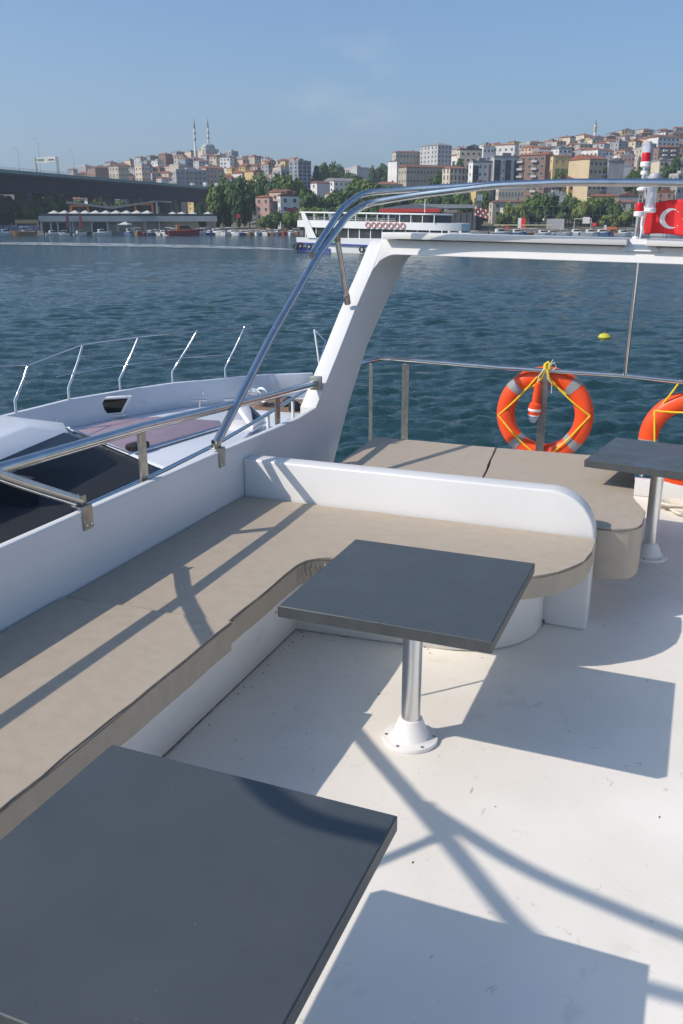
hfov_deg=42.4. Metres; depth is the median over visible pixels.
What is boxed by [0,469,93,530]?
canopy frame
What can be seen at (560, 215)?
sports fence
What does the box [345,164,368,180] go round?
office block
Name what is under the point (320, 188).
house
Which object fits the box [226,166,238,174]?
house
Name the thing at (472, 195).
house
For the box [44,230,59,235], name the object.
motorboat
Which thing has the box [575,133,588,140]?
house
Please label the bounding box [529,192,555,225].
tree
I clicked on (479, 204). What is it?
lattice mast
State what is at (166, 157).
house
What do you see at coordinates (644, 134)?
house
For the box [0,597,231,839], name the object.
seat cushion
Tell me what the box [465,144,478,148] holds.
house
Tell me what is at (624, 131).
house
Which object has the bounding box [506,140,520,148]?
house
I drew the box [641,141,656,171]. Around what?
apartment block
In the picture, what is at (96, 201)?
tree
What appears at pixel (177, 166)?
house
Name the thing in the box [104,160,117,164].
house
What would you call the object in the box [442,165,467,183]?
house
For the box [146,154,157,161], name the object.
house
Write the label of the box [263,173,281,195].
tree
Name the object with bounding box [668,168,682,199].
house
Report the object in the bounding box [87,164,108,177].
house
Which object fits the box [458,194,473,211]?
tree
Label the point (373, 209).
tree
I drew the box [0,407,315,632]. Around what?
bulwark wall
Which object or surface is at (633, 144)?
house
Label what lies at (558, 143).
house
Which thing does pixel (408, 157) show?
apartment block
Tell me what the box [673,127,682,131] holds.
house
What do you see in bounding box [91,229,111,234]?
motorboat
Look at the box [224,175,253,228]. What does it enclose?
tree
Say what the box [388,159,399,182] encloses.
house
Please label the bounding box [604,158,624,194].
apartment block
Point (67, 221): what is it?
feather flag
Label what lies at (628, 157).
house
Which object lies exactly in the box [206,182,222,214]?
tree
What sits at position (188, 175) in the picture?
apartment block
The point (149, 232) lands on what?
motorboat
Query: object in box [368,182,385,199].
tree
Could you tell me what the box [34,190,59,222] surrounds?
tree
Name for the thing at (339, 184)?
house
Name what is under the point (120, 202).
tree
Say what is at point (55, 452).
handrail
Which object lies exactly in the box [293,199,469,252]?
ferry
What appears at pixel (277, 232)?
motorboat
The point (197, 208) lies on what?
tree
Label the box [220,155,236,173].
house
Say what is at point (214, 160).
house
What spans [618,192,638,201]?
house
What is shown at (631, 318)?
support pole
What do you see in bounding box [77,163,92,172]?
house
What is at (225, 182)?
tree
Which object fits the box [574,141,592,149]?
house
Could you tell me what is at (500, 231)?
motorboat
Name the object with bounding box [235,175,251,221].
tree
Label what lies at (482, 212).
flag string
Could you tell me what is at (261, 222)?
tree
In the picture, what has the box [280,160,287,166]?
house
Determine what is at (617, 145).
house
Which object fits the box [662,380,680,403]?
hanging rope
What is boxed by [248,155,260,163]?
house
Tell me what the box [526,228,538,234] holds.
motorboat
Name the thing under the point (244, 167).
house
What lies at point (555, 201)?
tree
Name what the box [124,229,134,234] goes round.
motorboat
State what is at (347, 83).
sky
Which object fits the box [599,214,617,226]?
tree
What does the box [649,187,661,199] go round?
tree
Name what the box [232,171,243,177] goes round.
house
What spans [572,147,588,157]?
house
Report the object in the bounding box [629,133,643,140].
house
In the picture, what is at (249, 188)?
tree
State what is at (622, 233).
motorboat
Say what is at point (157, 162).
house
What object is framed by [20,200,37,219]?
tree
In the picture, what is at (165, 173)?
house
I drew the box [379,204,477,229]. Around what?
boat shed
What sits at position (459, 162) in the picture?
tree
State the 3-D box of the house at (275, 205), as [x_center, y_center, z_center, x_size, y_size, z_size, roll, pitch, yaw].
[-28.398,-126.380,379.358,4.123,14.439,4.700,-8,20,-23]
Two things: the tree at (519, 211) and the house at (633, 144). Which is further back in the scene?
the house at (633, 144)
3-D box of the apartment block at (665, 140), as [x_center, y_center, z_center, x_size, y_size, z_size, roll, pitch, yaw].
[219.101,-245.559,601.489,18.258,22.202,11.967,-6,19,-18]
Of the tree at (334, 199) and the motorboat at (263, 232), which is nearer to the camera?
the motorboat at (263, 232)
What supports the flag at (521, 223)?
on the hills
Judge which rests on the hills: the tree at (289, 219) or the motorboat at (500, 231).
the tree at (289, 219)
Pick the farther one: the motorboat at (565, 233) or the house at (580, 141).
the house at (580, 141)
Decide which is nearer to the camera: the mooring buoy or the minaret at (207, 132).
the mooring buoy
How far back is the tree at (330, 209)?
365.17 m
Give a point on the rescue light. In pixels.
(534, 409)
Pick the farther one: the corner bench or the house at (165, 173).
the house at (165, 173)
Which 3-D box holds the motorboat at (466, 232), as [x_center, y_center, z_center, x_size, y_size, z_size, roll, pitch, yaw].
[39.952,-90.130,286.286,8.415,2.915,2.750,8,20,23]
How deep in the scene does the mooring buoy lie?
43.76 m
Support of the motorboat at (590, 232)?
on the water
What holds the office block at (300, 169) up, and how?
on the hills
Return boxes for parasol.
[118,222,131,230]
[141,210,153,213]
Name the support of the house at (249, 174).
on the hills
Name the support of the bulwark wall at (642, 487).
on the deck
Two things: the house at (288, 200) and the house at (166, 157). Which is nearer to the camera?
the house at (288, 200)
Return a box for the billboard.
[35,156,59,173]
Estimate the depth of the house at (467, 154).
558.55 m
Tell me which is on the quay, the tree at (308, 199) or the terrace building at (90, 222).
the terrace building at (90, 222)
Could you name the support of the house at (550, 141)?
on the hills
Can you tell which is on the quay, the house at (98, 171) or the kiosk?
the kiosk
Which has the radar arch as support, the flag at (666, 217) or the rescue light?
the flag at (666, 217)
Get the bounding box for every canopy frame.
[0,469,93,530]
[209,178,682,467]
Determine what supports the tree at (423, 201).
on the hills
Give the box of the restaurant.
[66,201,171,213]
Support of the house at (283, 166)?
on the hills
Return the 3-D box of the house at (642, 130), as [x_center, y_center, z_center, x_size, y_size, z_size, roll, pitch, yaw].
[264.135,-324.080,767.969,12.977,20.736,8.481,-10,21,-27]
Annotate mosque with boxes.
[198,143,218,157]
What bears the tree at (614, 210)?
on the hills
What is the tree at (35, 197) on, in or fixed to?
on the hills
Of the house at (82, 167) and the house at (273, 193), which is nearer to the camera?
the house at (273, 193)
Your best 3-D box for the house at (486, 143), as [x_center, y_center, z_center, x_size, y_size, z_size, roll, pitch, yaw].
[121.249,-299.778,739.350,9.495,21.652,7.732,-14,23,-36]
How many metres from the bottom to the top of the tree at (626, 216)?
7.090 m
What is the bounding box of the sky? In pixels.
[0,0,682,174]
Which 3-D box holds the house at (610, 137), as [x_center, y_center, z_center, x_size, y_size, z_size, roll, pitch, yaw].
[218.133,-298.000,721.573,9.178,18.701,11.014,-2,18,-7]
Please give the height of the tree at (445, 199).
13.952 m
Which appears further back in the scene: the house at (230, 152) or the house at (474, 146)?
the house at (230, 152)
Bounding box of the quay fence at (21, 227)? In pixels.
[0,225,40,230]
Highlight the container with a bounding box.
[546,219,564,228]
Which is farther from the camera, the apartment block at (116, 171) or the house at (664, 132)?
the house at (664, 132)
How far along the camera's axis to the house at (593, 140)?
674.39 m
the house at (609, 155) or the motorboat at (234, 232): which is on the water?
the motorboat at (234, 232)
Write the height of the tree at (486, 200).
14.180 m
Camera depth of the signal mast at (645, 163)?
5.63 m
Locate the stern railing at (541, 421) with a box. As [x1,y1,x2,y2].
[360,356,682,450]
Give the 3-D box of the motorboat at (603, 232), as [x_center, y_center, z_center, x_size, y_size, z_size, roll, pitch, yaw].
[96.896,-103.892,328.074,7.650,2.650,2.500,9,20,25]
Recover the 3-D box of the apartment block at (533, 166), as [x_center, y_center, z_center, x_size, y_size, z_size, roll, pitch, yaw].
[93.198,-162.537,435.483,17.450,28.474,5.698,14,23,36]
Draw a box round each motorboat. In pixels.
[0,229,12,234]
[11,228,36,234]
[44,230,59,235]
[58,230,71,234]
[72,231,86,234]
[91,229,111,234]
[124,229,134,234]
[134,227,140,235]
[146,230,153,235]
[165,225,199,235]
[205,230,215,235]
[212,229,221,234]
[224,227,233,234]
[230,230,237,234]
[260,230,267,234]
[274,230,280,234]
[281,229,287,234]
[293,228,299,234]
[459,231,476,233]
[488,229,510,234]
[510,229,526,234]
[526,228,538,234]
[533,230,550,235]
[554,229,572,235]
[572,229,585,235]
[579,229,598,235]
[598,229,611,235]
[608,229,617,235]
[612,230,631,235]
[649,233,669,235]
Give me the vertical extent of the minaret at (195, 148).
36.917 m
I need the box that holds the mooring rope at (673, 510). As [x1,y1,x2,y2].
[663,506,682,514]
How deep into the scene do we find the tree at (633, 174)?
439.41 m
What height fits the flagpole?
0.343 m
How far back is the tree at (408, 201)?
412.71 m
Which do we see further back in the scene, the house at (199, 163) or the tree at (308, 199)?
the house at (199, 163)
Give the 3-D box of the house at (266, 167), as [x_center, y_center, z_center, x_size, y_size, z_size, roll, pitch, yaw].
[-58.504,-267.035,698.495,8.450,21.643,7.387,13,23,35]
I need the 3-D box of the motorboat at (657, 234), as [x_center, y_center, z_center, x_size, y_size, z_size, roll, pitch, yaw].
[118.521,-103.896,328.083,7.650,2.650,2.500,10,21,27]
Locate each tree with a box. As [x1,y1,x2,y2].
[0,193,14,227]
[0,195,20,226]
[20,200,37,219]
[32,194,42,224]
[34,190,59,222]
[55,191,68,211]
[90,198,104,205]
[109,199,124,206]
[194,202,204,213]
[198,205,206,227]
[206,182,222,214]
[216,172,235,218]
[216,183,232,228]
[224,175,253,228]
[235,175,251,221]
[241,178,257,228]
[245,170,268,216]
[256,216,266,228]
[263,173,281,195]
[264,210,283,229]
[278,173,294,190]
[281,211,299,229]
[292,207,307,228]
[293,177,303,193]
[299,186,322,209]
[307,207,323,219]
[311,166,322,181]
[318,162,330,180]
[320,197,326,208]
[320,207,335,219]
[322,190,344,208]
[327,161,337,177]
[333,163,344,177]
[335,204,350,218]
[336,183,360,209]
[343,170,358,179]
[350,174,373,207]
[350,207,369,220]
[364,205,381,220]
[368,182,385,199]
[369,165,376,183]
[371,169,381,183]
[375,163,387,181]
[378,186,404,207]
[397,185,415,204]
[412,197,434,203]
[428,171,441,184]
[429,194,453,211]
[452,158,463,166]
[452,193,464,211]
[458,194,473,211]
[474,191,492,217]
[496,213,505,226]
[504,201,516,225]
[514,202,527,226]
[524,197,541,224]
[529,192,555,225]
[545,192,562,222]
[553,168,559,178]
[555,211,567,225]
[557,168,567,178]
[559,192,580,225]
[571,200,592,225]
[587,196,603,225]
[598,196,615,221]
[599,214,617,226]
[605,200,623,218]
[617,211,632,226]
[623,169,640,194]
[625,208,635,225]
[636,167,641,191]
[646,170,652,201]
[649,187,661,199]
[661,162,672,178]
[670,156,681,173]
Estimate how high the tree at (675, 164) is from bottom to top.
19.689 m
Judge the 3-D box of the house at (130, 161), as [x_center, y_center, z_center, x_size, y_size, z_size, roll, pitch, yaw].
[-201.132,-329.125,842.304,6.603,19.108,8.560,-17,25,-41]
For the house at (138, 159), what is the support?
on the hills
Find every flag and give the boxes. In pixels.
[65,213,68,227]
[79,213,81,227]
[517,218,525,228]
[640,199,682,235]
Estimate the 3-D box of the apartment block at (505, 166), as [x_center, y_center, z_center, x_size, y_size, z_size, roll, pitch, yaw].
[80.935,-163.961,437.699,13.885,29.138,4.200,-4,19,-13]
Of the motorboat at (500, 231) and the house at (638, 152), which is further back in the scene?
the house at (638, 152)
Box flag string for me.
[473,206,490,229]
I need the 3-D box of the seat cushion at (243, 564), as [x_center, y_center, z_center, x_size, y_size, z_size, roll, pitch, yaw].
[0.053,0.270,3.679,1.797,0.100,1.437,7,19,21]
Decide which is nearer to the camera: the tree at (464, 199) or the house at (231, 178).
the tree at (464, 199)
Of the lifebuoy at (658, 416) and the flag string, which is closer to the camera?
the lifebuoy at (658, 416)
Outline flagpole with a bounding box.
[639,192,652,238]
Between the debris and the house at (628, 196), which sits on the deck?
the debris
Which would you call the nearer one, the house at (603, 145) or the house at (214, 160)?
the house at (603, 145)
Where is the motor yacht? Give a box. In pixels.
[0,326,325,543]
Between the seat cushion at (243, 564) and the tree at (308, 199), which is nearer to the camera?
the seat cushion at (243, 564)
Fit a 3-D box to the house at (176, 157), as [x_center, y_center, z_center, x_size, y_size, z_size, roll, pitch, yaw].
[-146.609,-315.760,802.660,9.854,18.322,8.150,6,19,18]
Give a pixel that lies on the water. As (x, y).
(55, 299)
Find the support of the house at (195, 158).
on the hills
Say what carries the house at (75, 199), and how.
on the hills
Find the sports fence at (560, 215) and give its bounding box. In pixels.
[506,206,633,227]
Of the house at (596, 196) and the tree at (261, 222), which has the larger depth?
the house at (596, 196)
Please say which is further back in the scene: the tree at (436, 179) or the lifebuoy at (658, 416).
the tree at (436, 179)
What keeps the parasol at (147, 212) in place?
on the terrace building at (90, 222)
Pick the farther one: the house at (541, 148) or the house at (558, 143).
the house at (558, 143)
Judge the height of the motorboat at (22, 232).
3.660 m
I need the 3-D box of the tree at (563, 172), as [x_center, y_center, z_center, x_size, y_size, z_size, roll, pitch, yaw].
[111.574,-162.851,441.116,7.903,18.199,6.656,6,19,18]
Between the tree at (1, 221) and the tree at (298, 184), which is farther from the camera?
the tree at (298, 184)
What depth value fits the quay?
345.31 m
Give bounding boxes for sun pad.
[339,437,494,477]
[484,448,644,578]
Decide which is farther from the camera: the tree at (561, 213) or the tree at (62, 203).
the tree at (62, 203)
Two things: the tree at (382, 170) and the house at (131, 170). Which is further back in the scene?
the house at (131, 170)
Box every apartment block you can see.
[108,164,128,179]
[135,161,150,181]
[173,167,206,213]
[199,166,223,184]
[392,150,419,164]
[420,142,451,165]
[468,156,492,199]
[491,153,518,200]
[492,142,517,155]
[516,152,549,199]
[568,154,607,200]
[581,146,606,157]
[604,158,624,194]
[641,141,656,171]
[647,134,680,146]
[653,144,679,159]
[653,188,673,202]
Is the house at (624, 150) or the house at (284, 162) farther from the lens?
the house at (284, 162)
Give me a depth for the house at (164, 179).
686.43 m
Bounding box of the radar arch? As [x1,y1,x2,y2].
[300,232,682,462]
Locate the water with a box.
[0,235,682,478]
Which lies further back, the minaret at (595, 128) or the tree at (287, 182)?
the minaret at (595, 128)
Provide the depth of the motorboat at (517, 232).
328.82 m
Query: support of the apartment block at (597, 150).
on the hills
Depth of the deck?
2.94 m
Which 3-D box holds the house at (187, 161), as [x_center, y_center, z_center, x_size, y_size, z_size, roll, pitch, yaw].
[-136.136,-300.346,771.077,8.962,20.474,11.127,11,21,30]
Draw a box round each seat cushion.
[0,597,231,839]
[66,496,594,643]
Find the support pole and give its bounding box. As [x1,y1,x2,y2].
[623,263,639,374]
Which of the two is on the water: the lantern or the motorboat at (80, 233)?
the motorboat at (80, 233)
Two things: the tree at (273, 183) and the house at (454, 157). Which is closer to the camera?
the tree at (273, 183)
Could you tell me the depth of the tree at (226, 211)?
378.92 m
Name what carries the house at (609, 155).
on the hills
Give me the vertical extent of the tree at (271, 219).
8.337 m
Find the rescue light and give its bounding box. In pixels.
[528,368,544,416]
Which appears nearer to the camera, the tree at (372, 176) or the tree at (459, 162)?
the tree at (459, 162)
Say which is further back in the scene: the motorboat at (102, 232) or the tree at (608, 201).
the tree at (608, 201)
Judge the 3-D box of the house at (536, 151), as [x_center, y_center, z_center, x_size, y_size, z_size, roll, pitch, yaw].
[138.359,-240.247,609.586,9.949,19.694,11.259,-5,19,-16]
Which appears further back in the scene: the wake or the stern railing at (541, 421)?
the wake
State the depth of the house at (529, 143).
694.79 m
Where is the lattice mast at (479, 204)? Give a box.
[476,194,482,228]
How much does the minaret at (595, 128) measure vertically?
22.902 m
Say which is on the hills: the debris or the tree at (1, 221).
the tree at (1, 221)
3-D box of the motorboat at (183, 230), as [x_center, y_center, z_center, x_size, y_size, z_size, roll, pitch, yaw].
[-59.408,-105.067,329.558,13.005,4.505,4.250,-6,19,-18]
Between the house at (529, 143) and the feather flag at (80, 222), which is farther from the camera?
the house at (529, 143)
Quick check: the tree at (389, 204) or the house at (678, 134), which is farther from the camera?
the house at (678, 134)
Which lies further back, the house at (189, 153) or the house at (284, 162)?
the house at (189, 153)
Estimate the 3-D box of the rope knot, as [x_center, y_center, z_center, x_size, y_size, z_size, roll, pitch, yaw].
[1.432,-0.953,6.186,0.306,0.251,0.080,7,19,21]
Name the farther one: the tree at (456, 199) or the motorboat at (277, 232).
the tree at (456, 199)
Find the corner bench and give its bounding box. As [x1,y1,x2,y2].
[120,455,596,757]
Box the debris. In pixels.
[208,631,659,862]
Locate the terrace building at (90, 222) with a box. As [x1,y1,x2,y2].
[38,214,216,231]
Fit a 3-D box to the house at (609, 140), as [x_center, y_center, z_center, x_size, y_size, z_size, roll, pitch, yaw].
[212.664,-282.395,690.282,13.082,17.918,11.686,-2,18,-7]
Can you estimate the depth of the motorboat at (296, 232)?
338.76 m
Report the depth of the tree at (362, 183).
416.58 m
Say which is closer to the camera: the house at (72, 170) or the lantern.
the lantern
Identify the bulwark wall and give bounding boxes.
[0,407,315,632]
[634,477,682,498]
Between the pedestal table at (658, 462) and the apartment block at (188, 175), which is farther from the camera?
the apartment block at (188, 175)
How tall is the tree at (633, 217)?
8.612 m
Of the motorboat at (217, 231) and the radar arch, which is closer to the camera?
the radar arch
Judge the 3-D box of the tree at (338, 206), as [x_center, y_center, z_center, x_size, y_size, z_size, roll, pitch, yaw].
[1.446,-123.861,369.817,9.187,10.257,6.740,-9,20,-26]
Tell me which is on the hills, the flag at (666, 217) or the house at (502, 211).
the house at (502, 211)
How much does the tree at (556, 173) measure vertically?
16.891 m
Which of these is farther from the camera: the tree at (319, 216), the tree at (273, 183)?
the tree at (273, 183)
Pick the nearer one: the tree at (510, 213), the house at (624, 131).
the tree at (510, 213)
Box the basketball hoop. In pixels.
[582,217,589,228]
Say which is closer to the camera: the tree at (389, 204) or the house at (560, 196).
the house at (560, 196)
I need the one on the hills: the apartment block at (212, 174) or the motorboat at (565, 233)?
the apartment block at (212, 174)
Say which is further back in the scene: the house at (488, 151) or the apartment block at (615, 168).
the house at (488, 151)
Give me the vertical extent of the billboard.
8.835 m
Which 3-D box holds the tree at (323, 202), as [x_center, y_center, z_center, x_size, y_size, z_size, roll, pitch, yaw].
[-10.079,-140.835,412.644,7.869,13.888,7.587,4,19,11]
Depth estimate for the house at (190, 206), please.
605.47 m
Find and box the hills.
[0,175,652,230]
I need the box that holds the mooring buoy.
[598,331,610,338]
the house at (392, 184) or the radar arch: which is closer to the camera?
the radar arch
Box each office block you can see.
[272,167,289,176]
[289,157,310,190]
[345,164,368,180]
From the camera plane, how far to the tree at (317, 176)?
568.43 m
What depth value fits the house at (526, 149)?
668.16 m
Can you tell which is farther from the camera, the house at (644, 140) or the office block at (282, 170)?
the house at (644, 140)
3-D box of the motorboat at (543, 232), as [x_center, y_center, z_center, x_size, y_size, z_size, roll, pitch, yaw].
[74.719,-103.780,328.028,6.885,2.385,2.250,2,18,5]
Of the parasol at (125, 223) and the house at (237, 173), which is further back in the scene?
the house at (237, 173)
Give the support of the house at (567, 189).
on the hills
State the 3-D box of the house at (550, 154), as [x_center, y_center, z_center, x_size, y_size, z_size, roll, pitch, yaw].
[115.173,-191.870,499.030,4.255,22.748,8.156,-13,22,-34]
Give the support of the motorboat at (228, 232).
on the water
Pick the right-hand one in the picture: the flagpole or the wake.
the flagpole
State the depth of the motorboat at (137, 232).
331.73 m
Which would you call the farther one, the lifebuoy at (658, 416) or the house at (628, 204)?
the house at (628, 204)
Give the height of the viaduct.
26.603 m
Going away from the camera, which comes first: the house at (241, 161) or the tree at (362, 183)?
the tree at (362, 183)
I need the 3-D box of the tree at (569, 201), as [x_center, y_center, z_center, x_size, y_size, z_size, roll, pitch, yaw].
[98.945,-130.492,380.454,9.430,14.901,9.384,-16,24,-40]
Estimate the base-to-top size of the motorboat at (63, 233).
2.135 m
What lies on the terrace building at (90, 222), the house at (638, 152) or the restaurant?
the restaurant
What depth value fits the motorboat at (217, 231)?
337.03 m
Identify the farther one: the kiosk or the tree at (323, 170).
the tree at (323, 170)
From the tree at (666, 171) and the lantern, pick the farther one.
the tree at (666, 171)
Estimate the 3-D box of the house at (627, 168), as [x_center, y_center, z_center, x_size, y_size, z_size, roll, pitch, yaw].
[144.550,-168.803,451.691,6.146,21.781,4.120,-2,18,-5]
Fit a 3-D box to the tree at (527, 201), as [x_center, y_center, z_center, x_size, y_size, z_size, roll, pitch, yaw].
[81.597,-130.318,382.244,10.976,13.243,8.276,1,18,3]
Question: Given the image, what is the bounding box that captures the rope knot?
[523,360,566,393]
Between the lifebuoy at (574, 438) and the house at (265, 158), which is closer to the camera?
the lifebuoy at (574, 438)
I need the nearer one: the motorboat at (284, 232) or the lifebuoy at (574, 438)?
the lifebuoy at (574, 438)
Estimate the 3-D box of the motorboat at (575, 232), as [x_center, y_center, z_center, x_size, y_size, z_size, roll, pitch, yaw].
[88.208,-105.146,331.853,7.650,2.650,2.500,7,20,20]
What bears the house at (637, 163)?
on the hills
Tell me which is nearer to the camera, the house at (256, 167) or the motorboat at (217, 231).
the motorboat at (217, 231)
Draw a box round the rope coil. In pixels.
[661,498,682,508]
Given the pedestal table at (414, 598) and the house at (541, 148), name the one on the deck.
the pedestal table at (414, 598)
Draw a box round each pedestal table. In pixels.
[0,745,396,1023]
[278,539,534,753]
[584,437,682,562]
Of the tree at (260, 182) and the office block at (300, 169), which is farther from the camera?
the office block at (300, 169)
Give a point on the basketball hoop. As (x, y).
(586, 220)
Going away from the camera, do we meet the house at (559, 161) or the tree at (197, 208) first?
the tree at (197, 208)
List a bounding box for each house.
[67,168,77,172]
[73,197,84,203]
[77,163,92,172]
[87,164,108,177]
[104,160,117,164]
[125,157,133,166]
[128,167,134,174]
[134,156,146,167]
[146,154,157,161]
[150,171,159,180]
[151,158,164,166]
[153,166,163,172]
[156,177,172,182]
[158,152,171,165]
[160,171,172,176]
[164,165,169,170]
[170,161,186,172]
[171,150,184,163]
[174,155,186,163]
[178,157,192,167]
[185,150,197,157]
[187,202,206,213]
[191,156,201,167]
[193,158,208,168]
[201,153,211,164]
[209,155,220,166]
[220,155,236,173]
[224,149,237,156]
[224,176,237,183]
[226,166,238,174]
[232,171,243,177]
[236,158,248,167]
[238,164,250,170]
[244,170,260,181]
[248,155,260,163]
[250,165,260,170]
[255,194,273,228]
[260,161,274,177]
[261,156,272,163]
[261,160,276,164]
[268,189,295,200]
[272,164,288,168]
[273,201,277,227]
[278,191,299,228]
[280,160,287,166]
[310,181,329,197]
[324,178,356,192]
[375,180,402,187]
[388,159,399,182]
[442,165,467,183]
[451,154,456,165]
[457,145,481,167]
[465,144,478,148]
[467,178,489,207]
[479,142,490,148]
[480,144,493,160]
[488,198,528,223]
[495,188,523,199]
[500,204,517,225]
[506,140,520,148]
[519,141,537,154]
[520,145,535,153]
[532,146,551,151]
[532,149,551,153]
[542,152,552,178]
[542,190,565,219]
[544,139,556,143]
[547,187,558,192]
[549,154,571,178]
[551,146,571,154]
[552,139,566,146]
[559,175,573,195]
[560,136,575,144]
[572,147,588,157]
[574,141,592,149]
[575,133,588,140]
[575,139,584,142]
[585,135,600,142]
[588,137,603,143]
[588,193,617,222]
[593,141,609,148]
[603,135,616,140]
[604,139,624,143]
[605,131,618,136]
[605,149,613,159]
[610,139,627,153]
[615,148,633,153]
[616,134,628,141]
[616,199,635,225]
[617,152,634,168]
[618,128,634,135]
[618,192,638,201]
[622,162,631,193]
[626,139,641,150]
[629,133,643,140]
[634,157,641,169]
[635,146,642,156]
[637,128,653,134]
[639,132,650,136]
[640,135,649,145]
[650,157,673,173]
[654,128,672,133]
[658,130,671,134]
[668,131,682,138]
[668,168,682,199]
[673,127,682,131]
[680,159,682,170]
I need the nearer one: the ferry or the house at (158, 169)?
the ferry
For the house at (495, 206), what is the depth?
386.81 m
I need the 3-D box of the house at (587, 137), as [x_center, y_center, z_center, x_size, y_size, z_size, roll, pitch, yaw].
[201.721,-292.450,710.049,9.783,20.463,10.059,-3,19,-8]
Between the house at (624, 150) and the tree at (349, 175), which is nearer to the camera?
the tree at (349, 175)
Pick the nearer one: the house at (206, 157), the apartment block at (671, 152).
the apartment block at (671, 152)
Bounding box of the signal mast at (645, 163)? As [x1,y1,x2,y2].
[632,152,650,238]
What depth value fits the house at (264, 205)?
371.55 m
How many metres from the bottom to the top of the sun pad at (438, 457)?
0.117 m
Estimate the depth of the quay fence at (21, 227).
348.56 m
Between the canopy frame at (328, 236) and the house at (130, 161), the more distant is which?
the house at (130, 161)
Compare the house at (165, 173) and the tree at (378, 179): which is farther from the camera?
the house at (165, 173)
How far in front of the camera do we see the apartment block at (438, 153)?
598.74 m
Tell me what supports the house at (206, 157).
on the hills
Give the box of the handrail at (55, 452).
[0,376,321,482]
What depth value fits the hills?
376.37 m
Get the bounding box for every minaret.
[193,121,196,156]
[206,119,209,142]
[593,120,596,135]
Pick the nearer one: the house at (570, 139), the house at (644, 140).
the house at (644, 140)
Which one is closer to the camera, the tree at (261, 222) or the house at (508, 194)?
the tree at (261, 222)
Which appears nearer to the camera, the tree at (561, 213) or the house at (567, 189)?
the tree at (561, 213)
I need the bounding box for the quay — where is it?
[0,231,648,234]
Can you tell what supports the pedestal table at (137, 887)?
on the deck
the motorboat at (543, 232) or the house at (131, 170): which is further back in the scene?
the house at (131, 170)
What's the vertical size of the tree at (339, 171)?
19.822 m
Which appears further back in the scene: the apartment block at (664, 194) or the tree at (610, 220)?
the apartment block at (664, 194)
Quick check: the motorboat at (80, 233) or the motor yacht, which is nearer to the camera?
the motor yacht
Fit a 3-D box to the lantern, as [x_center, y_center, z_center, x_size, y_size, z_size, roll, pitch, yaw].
[1.970,-2.035,5.619,0.111,0.239,0.076,7,19,21]
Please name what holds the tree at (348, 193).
on the hills
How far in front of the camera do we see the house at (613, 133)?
763.73 m
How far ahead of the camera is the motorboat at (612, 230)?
330.67 m
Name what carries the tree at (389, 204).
on the hills
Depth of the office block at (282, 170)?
553.57 m
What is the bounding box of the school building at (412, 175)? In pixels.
[398,164,448,185]
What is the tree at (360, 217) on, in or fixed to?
on the hills
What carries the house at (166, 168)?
on the hills
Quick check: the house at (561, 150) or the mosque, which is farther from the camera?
the mosque
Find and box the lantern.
[643,173,660,212]
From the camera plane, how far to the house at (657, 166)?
496.35 m
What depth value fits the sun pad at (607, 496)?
4.68 m
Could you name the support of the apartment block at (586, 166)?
on the hills
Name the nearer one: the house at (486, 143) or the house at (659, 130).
the house at (486, 143)
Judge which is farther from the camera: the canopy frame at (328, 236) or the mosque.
the mosque
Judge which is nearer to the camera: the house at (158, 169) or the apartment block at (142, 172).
the apartment block at (142, 172)
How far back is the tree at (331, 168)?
612.72 m
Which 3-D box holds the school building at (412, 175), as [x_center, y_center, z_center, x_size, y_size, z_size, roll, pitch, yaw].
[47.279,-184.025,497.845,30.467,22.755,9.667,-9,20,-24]
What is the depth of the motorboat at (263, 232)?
336.00 m
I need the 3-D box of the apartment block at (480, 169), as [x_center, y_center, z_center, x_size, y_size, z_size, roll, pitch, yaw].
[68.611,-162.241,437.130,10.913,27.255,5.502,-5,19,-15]
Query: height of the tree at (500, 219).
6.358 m
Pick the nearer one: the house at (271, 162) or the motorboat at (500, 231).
the motorboat at (500, 231)
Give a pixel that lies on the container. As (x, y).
(556, 223)
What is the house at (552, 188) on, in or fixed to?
on the hills
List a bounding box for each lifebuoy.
[497,366,593,453]
[638,392,682,485]
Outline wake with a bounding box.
[4,242,354,253]
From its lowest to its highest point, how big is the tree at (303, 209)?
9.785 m
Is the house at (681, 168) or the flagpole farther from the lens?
the house at (681, 168)
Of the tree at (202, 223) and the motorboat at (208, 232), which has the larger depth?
the tree at (202, 223)
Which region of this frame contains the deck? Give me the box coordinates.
[164,496,682,1023]
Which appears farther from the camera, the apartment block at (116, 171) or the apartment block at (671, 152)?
the apartment block at (116, 171)
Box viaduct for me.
[0,167,216,224]
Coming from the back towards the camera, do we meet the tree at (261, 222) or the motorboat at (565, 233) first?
the tree at (261, 222)
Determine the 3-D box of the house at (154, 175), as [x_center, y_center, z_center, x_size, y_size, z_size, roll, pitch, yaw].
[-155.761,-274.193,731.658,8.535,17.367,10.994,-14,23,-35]
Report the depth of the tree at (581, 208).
373.69 m
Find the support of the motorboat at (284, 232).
on the water
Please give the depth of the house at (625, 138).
721.78 m
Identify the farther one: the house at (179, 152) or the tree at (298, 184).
the house at (179, 152)
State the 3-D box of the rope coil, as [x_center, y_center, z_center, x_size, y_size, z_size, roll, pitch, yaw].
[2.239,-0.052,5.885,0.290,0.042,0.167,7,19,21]
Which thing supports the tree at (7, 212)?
on the hills
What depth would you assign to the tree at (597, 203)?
376.38 m
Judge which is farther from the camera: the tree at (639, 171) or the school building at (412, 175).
the school building at (412, 175)
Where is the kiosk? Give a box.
[15,220,37,229]
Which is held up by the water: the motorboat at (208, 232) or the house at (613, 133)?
the motorboat at (208, 232)
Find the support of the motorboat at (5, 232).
on the water
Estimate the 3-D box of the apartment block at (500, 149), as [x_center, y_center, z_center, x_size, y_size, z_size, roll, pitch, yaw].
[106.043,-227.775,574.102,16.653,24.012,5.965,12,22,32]

